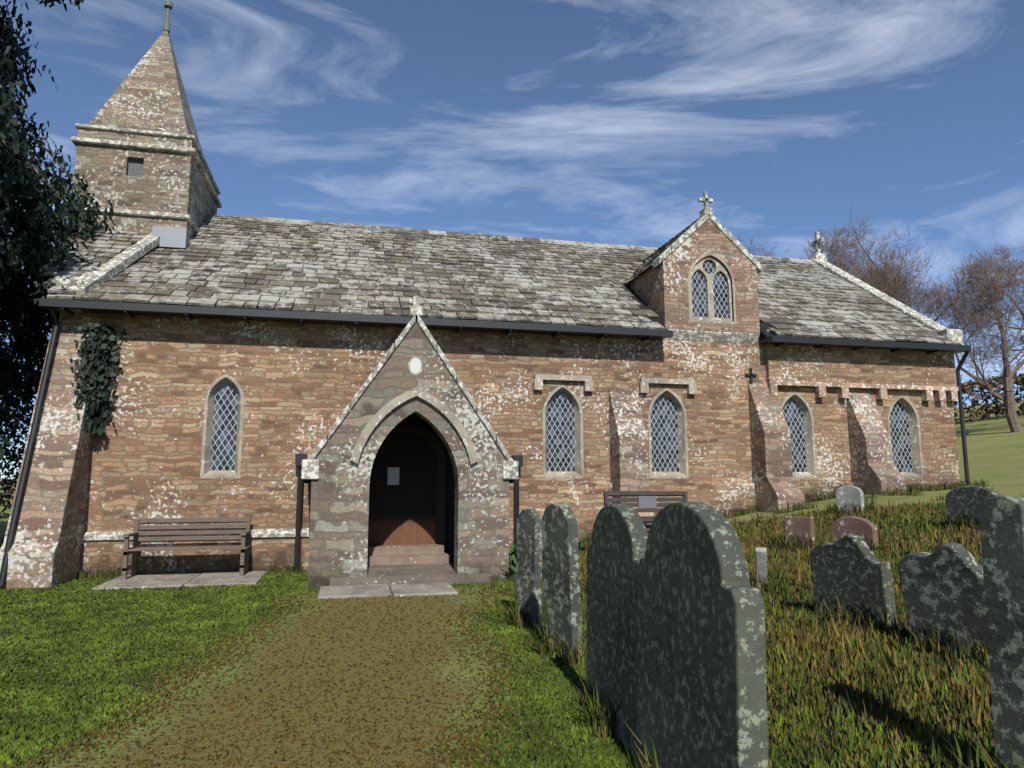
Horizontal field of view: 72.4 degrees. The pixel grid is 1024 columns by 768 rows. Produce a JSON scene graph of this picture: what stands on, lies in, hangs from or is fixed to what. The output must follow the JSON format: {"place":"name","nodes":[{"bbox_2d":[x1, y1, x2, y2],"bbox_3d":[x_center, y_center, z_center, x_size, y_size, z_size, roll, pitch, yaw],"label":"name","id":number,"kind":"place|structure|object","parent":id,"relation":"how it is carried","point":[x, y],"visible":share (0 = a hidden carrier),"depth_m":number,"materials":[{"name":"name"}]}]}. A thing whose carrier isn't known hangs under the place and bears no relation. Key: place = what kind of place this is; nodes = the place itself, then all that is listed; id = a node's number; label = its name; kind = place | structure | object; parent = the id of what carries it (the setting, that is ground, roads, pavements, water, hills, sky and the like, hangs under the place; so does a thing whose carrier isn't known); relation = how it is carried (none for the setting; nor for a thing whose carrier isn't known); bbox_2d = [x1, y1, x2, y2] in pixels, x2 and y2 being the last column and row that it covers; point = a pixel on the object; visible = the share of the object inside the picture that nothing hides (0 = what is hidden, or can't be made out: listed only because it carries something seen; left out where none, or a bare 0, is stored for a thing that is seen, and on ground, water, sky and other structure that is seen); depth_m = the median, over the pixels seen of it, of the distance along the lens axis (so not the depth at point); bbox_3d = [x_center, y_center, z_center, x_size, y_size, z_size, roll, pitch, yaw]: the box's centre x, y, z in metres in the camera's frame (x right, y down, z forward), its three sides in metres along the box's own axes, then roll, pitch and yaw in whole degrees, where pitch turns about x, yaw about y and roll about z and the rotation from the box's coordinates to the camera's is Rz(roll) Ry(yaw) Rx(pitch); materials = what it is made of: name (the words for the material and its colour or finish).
{"place":"outdoors","nodes":[
{"label":"outdoors","id":0,"kind":"place"},
{"bbox_2d":[46,243,134,321],"bbox_3d":[-7.541,-2.076,12.408,1.640,2.030,2.480,2,-8,-13],"label":"weathering wedge","id":1,"kind":"object","parent":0,"point":[58,314],"visible":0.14,"depth_m":11.51,"materials":[{"name":"grey stone"}]},
{"bbox_2d":[304,479,512,483],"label":"porch roof slab","id":2,"kind":"structure","parent":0,"point":[310,480],"depth_m":10.86,"materials":[{"name":"grey stone"}]},
{"bbox_2d":[0,399,1023,767],"bbox_3d":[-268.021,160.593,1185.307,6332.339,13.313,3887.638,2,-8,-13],"label":"ground","id":3,"kind":"structure","parent":0,"point":[994,443],"depth_m":5.29,"materials":[{"name":"brown soil"}]},
{"bbox_2d":[0,398,11,475],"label":"leaves","id":4,"kind":"object","parent":3,"relation":"on","point":[2,412],"visible":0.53,"depth_m":18.13,"materials":[{"name":"green plant"}]},
{"bbox_2d":[0,332,44,505],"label":"foliage","id":5,"kind":"object","parent":3,"relation":"on","point":[10,432],"visible":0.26,"depth_m":23.20,"materials":[{"name":"green plant"}]},
{"bbox_2d":[0,0,116,542],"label":"yew tree","id":6,"kind":"object","parent":3,"relation":"on","point":[30,231],"depth_m":12.31,"materials":[{"name":"green plant"}]},
{"bbox_2d":[91,571,457,598],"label":"paving slabs","id":7,"kind":"structure","parent":3,"relation":"on","point":[253,578],"depth_m":9.92,"materials":[{"name":"grey stone"}]},
{"bbox_2d":[121,517,251,579],"bbox_3d":[-5.043,2.545,10.922,1.780,0.870,0.570,2,-8,-13],"label":"bench","id":8,"kind":"object","parent":7,"relation":"on","point":[243,537],"visible":1,"depth_m":11.08,"materials":[{"name":"brown wood"}]},
{"bbox_2d":[307,322,508,587],"bbox_3d":[-1.491,1.303,10.482,2.880,4.470,0.380,2,-8,-13],"label":"porch front","id":9,"kind":"object","parent":3,"relation":"on","point":[338,513],"visible":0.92,"depth_m":10.36,"materials":[{"name":"stone"}]},
{"bbox_2d":[301,296,518,478],"bbox_3d":[-1.479,0.043,10.601,3.160,2.780,0.370,2,-8,-13],"label":"porch gable coping","id":10,"kind":"object","parent":9,"relation":"on","point":[310,467],"visible":0.88,"depth_m":10.57,"materials":[{"name":"grey stone"}]},
{"bbox_2d":[354,398,470,573],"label":"arch stones","id":11,"kind":"object","parent":9,"relation":"attached to","point":[360,460],"visible":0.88,"depth_m":10.26,"materials":[{"name":"grey stone"}]},
{"bbox_2d":[351,388,477,464],"bbox_3d":[-1.422,0.620,10.358,1.860,1.130,0.070,2,-8,-13],"label":"porch hood","id":12,"kind":"object","parent":9,"relation":"attached to","point":[435,402],"visible":1,"depth_m":10.39,"materials":[{"name":"beige stone"}]},
{"bbox_2d":[408,356,422,375],"bbox_3d":[-1.447,-0.274,10.502,0.220,0.300,0.006,2,-8,-13],"label":"oval plaque","id":13,"kind":"object","parent":9,"relation":"attached to","point":[415,365],"visible":1,"depth_m":10.50,"materials":[{"name":"grey stone"}]},
{"bbox_2d":[398,414,454,558],"bbox_3d":[-1.712,1.317,11.464,2.240,3.230,1.620,2,-8,-13],"label":"archway reveal","id":14,"kind":"object","parent":9,"relation":"attached to","point":[414,419],"visible":0.04,"depth_m":12.35,"materials":[{"name":"grey stone"}]},
{"bbox_2d":[330,559,488,585],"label":"porch floor","id":15,"kind":"structure","parent":3,"relation":"on","point":[413,573],"depth_m":10.21,"materials":[{"name":"stone"}]},
{"bbox_2d":[367,544,449,564],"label":"porch steps","id":16,"kind":"structure","parent":15,"relation":"on","point":[404,554],"depth_m":11.61,"materials":[{"name":"brown stone"}]},
{"bbox_2d":[0,324,905,588],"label":"buttresses","id":17,"kind":"structure","parent":3,"relation":"on","point":[45,550],"depth_m":11.14,"materials":[{"name":"stone"}]},
{"bbox_2d":[69,317,126,434],"bbox_3d":[-6.712,0.682,10.990,0.902,3.642,0.515,2,-8,-13],"label":"ivy","id":18,"kind":"object","parent":17,"relation":"attached to","point":[93,368],"depth_m":11.10,"materials":[{"name":"green plant"}]},
{"bbox_2d":[0,497,995,767],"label":"grass","id":19,"kind":"structure","parent":3,"relation":"on","point":[932,701],"depth_m":4.97,"materials":[{"name":"green plant"}]},
{"bbox_2d":[59,312,959,530],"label":"church walls","id":20,"kind":"structure","parent":3,"relation":"on","point":[300,385],"depth_m":12.16,"materials":[{"name":"stone"}]},
{"bbox_2d":[73,128,217,236],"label":"tower walls","id":21,"kind":"structure","parent":20,"relation":"on","point":[170,182],"depth_m":14.02,"materials":[{"name":"brown stone"}]},
{"bbox_2d":[128,159,143,176],"bbox_3d":[-7.581,-4.335,14.153,0.310,0.400,0.070,2,-8,-13],"label":"tower opening","id":22,"kind":"object","parent":21,"relation":"in","point":[135,167],"visible":0.79,"depth_m":14.12,"materials":[{"name":"grey stone"}]},
{"bbox_2d":[89,30,202,152],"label":"spire","id":23,"kind":"structure","parent":21,"relation":"on","point":[149,93],"depth_m":14.78,"materials":[{"name":"grey stone"}]},
{"bbox_2d":[163,0,172,32],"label":"spire finial","id":24,"kind":"object","parent":23,"relation":"on","point":[168,5],"visible":1,"depth_m":15.95,"materials":[{"name":"grey stone"}]},
{"bbox_2d":[71,123,221,231],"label":"tower strings","id":25,"kind":"object","parent":21,"relation":"attached to","point":[154,147],"visible":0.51,"depth_m":14.06},
{"bbox_2d":[0,298,970,585],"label":"gutters and downpipes","id":26,"kind":"object","parent":20,"relation":"attached to","point":[214,312],"visible":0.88,"depth_m":12.02,"materials":[{"name":"black metal"}]},
{"bbox_2d":[201,225,782,328],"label":"roof slab","id":27,"kind":"structure","parent":20,"relation":"on","point":[643,305],"depth_m":14.51,"materials":[{"name":"grey stone"}]},
{"bbox_2d":[42,226,145,293],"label":"weathering tiles","id":28,"kind":"object","parent":27,"relation":"on","point":[104,247],"visible":0.64,"depth_m":12.69,"materials":[{"name":"grey stone"}]},
{"bbox_2d":[68,233,159,294],"bbox_3d":[-6.976,-2.209,12.543,0.215,2.031,2.560,0,-8,0],"label":"roof coping","id":29,"kind":"object","parent":27,"relation":"on","point":[105,272],"visible":0.95,"depth_m":12.24,"materials":[{"name":"grey stone"}]},
{"bbox_2d":[152,226,189,248],"bbox_3d":[-6.757,-2.860,13.865,0.620,0.400,0.300,2,-8,-13],"label":"lead box","id":30,"kind":"object","parent":27,"relation":"on","point":[175,238],"visible":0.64,"depth_m":13.73,"materials":[{"name":"grey metal"}]},
{"bbox_2d":[47,214,955,343],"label":"roof tiles","id":31,"kind":"object","parent":27,"relation":"on","point":[572,283],"visible":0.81,"depth_m":14.47,"materials":[{"name":"grey stone"}]},
{"bbox_2d":[629,220,759,333],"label":"dormer walls","id":32,"kind":"structure","parent":27,"relation":"on","point":[660,290],"depth_m":14.02,"materials":[{"name":"brown stone"}]},
{"bbox_2d":[624,218,699,283],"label":"dormer roof tiles","id":33,"kind":"object","parent":32,"relation":"on","point":[648,262],"visible":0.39,"depth_m":15.34,"materials":[{"name":"grey stone"}]},
{"bbox_2d":[653,191,761,343],"bbox_3d":[3.951,-2.380,14.127,2.250,3.120,0.300,2,-8,-13],"label":"gable coping","id":34,"kind":"object","parent":32,"relation":"on","point":[706,213],"visible":0.86,"depth_m":13.98,"materials":[{"name":"grey stone"}]},
{"bbox_2d":[688,256,732,321],"bbox_3d":[3.957,-1.909,14.032,0.920,1.340,0.080,2,-8,-13],"label":"window tracery","id":35,"kind":"object","parent":32,"relation":"in","point":[719,267],"visible":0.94,"depth_m":14.01,"materials":[{"name":"beige stone"}]},
{"bbox_2d":[692,260,728,318],"bbox_3d":[3.955,-1.907,14.042,0.920,1.340,0.001,2,-8,-13],"label":"dormer glass","id":36,"kind":"object","parent":35,"relation":"in","point":[699,299],"visible":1,"depth_m":14.04,"materials":[{"name":"glass"}]},
{"bbox_2d":[688,253,735,323],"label":"dormer trim","id":37,"kind":"structure","parent":32,"relation":"attached to","point":[689,286],"depth_m":13.93,"materials":[{"name":"beige stone"}]},
{"bbox_2d":[55,232,962,353],"bbox_3d":[0.246,-2.453,17.507,17.460,4.205,8.590,2,-8,-13],"label":"gable coping","id":38,"kind":"object","parent":20,"relation":"attached to","point":[818,257],"visible":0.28,"depth_m":16.43,"materials":[{"name":"grey stone"}]},
{"bbox_2d":[200,374,923,478],"bbox_3d":[1.721,0.816,13.183,14.040,1.910,0.250,2,-8,-13],"label":"window trim","id":39,"kind":"structure","parent":20,"relation":"attached to","point":[809,433],"depth_m":13.27,"materials":[{"name":"beige stone"}]},
{"bbox_2d":[210,382,912,471],"bbox_3d":[1.694,0.912,13.293,13.800,1.490,0.001,2,-8,-13],"label":"window glass","id":40,"kind":"object","parent":39,"relation":"in","point":[561,436],"visible":0.78,"depth_m":13.46,"materials":[{"name":"grey glass"}]},
{"bbox_2d":[745,368,756,382],"bbox_3d":[4.766,-0.172,13.958,0.240,0.300,0.040,2,-8,-13],"label":"iron cross","id":41,"kind":"object","parent":20,"relation":"attached to","point":[750,374],"visible":1,"depth_m":13.94,"materials":[{"name":"black metal"}]},
{"bbox_2d":[764,329,956,386],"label":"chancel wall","id":42,"kind":"structure","parent":20,"relation":"attached to","point":[784,362],"depth_m":14.45,"materials":[{"name":"stone"}]},
{"bbox_2d":[766,380,958,401],"bbox_3d":[7.298,0.152,14.446,4.490,0.310,0.150,2,-8,-13],"label":"corbel table","id":43,"kind":"object","parent":20,"relation":"attached to","point":[946,393],"visible":0.98,"depth_m":14.44,"materials":[{"name":"stone"}]},
{"bbox_2d":[0,372,1023,517],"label":"hedges","id":44,"kind":"object","parent":3,"relation":"on","point":[997,409],"visible":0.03,"depth_m":37.34,"materials":[{"name":"green plant"}]},
{"bbox_2d":[79,481,955,588],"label":"grass tufts","id":45,"kind":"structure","parent":3,"relation":"on","point":[222,567],"depth_m":11.26,"materials":[{"name":"green plant"}]},
{"bbox_2d":[80,483,963,574],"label":"plinth","id":46,"kind":"structure","parent":3,"relation":"on","point":[584,502],"depth_m":12.49,"materials":[{"name":"stone"}]},
{"bbox_2d":[81,528,309,540],"bbox_3d":[-5.331,2.430,11.260,4.200,0.150,0.120,2,-8,-13],"label":"string course","id":47,"kind":"object","parent":46,"relation":"on","point":[118,535],"visible":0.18,"depth_m":11.30,"materials":[{"name":"beige stone"}]},
{"bbox_2d":[515,508,541,627],"bbox_3d":[0.173,2.177,7.392,0.090,1.700,0.420,7,-13,-27],"label":"gravestone","id":48,"kind":"object","parent":3,"relation":"on","point":[529,562],"visible":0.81,"depth_m":7.36,"materials":[{"name":"grey stone"}]},
{"bbox_2d":[501,537,589,580],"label":"porch plants","id":49,"kind":"object","parent":3,"relation":"on","point":[512,564],"visible":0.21,"depth_m":11.19,"materials":[{"name":"green plant"}]},
{"bbox_2d":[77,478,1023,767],"bbox_3d":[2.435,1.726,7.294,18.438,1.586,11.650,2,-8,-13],"label":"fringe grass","id":50,"kind":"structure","parent":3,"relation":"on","point":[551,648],"depth_m":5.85,"materials":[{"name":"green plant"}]},
{"bbox_2d":[542,503,581,657],"bbox_3d":[0.438,1.950,6.106,0.100,1.800,0.470,1,-5,-27],"label":"gravestone","id":51,"kind":"object","parent":3,"relation":"on","point":[562,597],"visible":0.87,"depth_m":6.02,"materials":[{"name":"grey stone"}]},
{"bbox_2d":[586,504,647,761],"bbox_3d":[0.654,1.674,4.287,0.110,1.850,1.080,2,-8,-10],"label":"gravestone","id":52,"kind":"object","parent":3,"relation":"on","point":[616,549],"visible":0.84,"depth_m":4.21,"materials":[{"name":"stone"}]},
{"bbox_2d":[603,491,687,520],"bbox_3d":[2.323,2.211,11.545,1.550,0.870,0.570,2,-8,-13],"label":"bench","id":53,"kind":"object","parent":3,"relation":"on","point":[607,500],"visible":0.27,"depth_m":11.78,"materials":[{"name":"brown wood"}]},
{"bbox_2d":[638,496,656,507],"bbox_3d":[2.276,1.986,11.783,0.320,0.200,0.030,2,-8,-13],"label":"bench plaque","id":54,"kind":"object","parent":53,"relation":"attached to","point":[646,501],"visible":1,"depth_m":11.77,"materials":[{"name":"silver metal"}]},
{"bbox_2d":[638,502,767,767],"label":"gravestone","id":55,"kind":"object","parent":3,"relation":"on","point":[702,693],"visible":1,"depth_m":2.96,"materials":[{"name":"stone"}]},
{"bbox_2d":[755,547,767,588],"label":"gravestone","id":56,"kind":"object","parent":3,"relation":"on","point":[761,559],"visible":0.45,"depth_m":6.90,"materials":[{"name":"grey stone"}]},
{"bbox_2d":[737,232,790,256],"bbox_3d":[9.390,-0.943,33.202,8.162,9.946,12.258,-3,-8,22],"label":"bare tree","id":57,"kind":"object","parent":3,"relation":"on","point":[772,254],"depth_m":28.55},
{"bbox_2d":[784,516,814,546],"bbox_3d":[3.621,2.136,8.797,0.080,0.928,0.384,7,-11,-32],"label":"gravestone","id":58,"kind":"object","parent":3,"relation":"on","point":[799,525],"visible":0.45,"depth_m":8.80,"materials":[{"name":"brown stone"}]},
{"bbox_2d":[836,486,863,514],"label":"gravestone","id":59,"kind":"object","parent":3,"relation":"on","point":[852,494],"visible":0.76,"depth_m":10.73,"materials":[{"name":"grey stone"}]},
{"bbox_2d":[809,534,896,627],"bbox_3d":[2.749,1.813,5.634,0.100,1.200,0.737,-1,-7,-21],"label":"gravestone","id":60,"kind":"object","parent":3,"relation":"on","point":[851,568],"visible":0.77,"depth_m":5.58,"materials":[{"name":"stone"}]},
{"bbox_2d":[831,516,877,550],"bbox_3d":[3.998,2.004,8.127,0.090,0.918,0.516,1,-7,-33],"label":"gravestone","id":61,"kind":"object","parent":3,"relation":"on","point":[849,525],"visible":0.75,"depth_m":8.10,"materials":[{"name":"brown stone"}]},
{"bbox_2d":[791,214,952,328],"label":"bare tree twigs","id":62,"kind":"object","parent":3,"relation":"on","point":[890,276],"depth_m":28.95,"materials":[{"name":"brown plant"}]},
{"bbox_2d":[829,204,997,321],"bbox_3d":[18.518,-3.379,32.678,6.996,11.987,7.610,-2,-8,16],"label":"bare tree","id":63,"kind":"object","parent":3,"relation":"on","point":[912,269],"visible":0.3,"depth_m":33.10,"materials":[{"name":"brown plant"}]},
{"bbox_2d":[897,542,987,655],"bbox_3d":[2.946,1.667,4.616,0.120,1.237,0.629,-6,-4,-28],"label":"gravestone","id":64,"kind":"object","parent":3,"relation":"on","point":[942,586],"visible":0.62,"depth_m":4.61,"materials":[{"name":"grey stone"}]},
{"bbox_2d":[907,242,1023,431],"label":"bare tree","id":65,"kind":"object","parent":3,"relation":"on","point":[964,291],"depth_m":28.07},
{"bbox_2d":[945,486,1000,526],"bbox_3d":[5.502,1.714,8.267,0.090,1.020,0.640,-3,-6,-25],"label":"gravestone","id":66,"kind":"object","parent":3,"relation":"on","point":[965,500],"visible":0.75,"depth_m":8.33,"materials":[{"name":"stone"}]},
{"bbox_2d":[935,249,1023,397],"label":"bare tree twigs","id":67,"kind":"object","parent":3,"relation":"on","point":[978,304],"depth_m":28.57,"materials":[{"name":"plant"}]},
{"bbox_2d":[979,496,1023,767],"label":"gravestone","id":68,"kind":"object","parent":3,"relation":"on","point":[1002,529],"visible":1,"depth_m":3.09,"materials":[{"name":"grey stone"}]},
{"bbox_3d":[-1.705,0.340,11.569,3.247,2.265,1.712,2,-8,-13],"label":"porch","id":69,"kind":"object","parent":3,"relation":"on","visible":0},
{"bbox_2d":[369,433,435,545],"bbox_3d":[-1.885,1.772,12.170,1.120,2.000,0.060,2,-8,-13],"label":"door","id":70,"kind":"structure","parent":69,"relation":"attached to","point":[403,512],"depth_m":12.13,"materials":[{"name":"brown wood"}]},
{"bbox_2d":[387,467,399,484],"bbox_3d":[-2.052,1.593,12.117,0.200,0.300,0.015,2,-8,-13],"label":"door notice","id":71,"kind":"object","parent":70,"relation":"attached to","point":[393,476],"depth_m":12.11,"materials":[{"name":"white paper"}]},
{"bbox_2d":[368,425,445,551],"bbox_3d":[-1.875,1.865,12.113,1.450,2.321,0.050,2,-8,-13],"label":"door surround","id":72,"kind":"object","parent":69,"relation":"attached to","point":[431,439],"visible":0.6,"depth_m":12.26,"materials":[{"name":"grey stone"}]},
{"bbox_2d":[0,0,1023,480],"label":"sky","id":73,"kind":"structure","parent":0,"point":[592,121],"materials":[{"name":"blue"}]}
]}

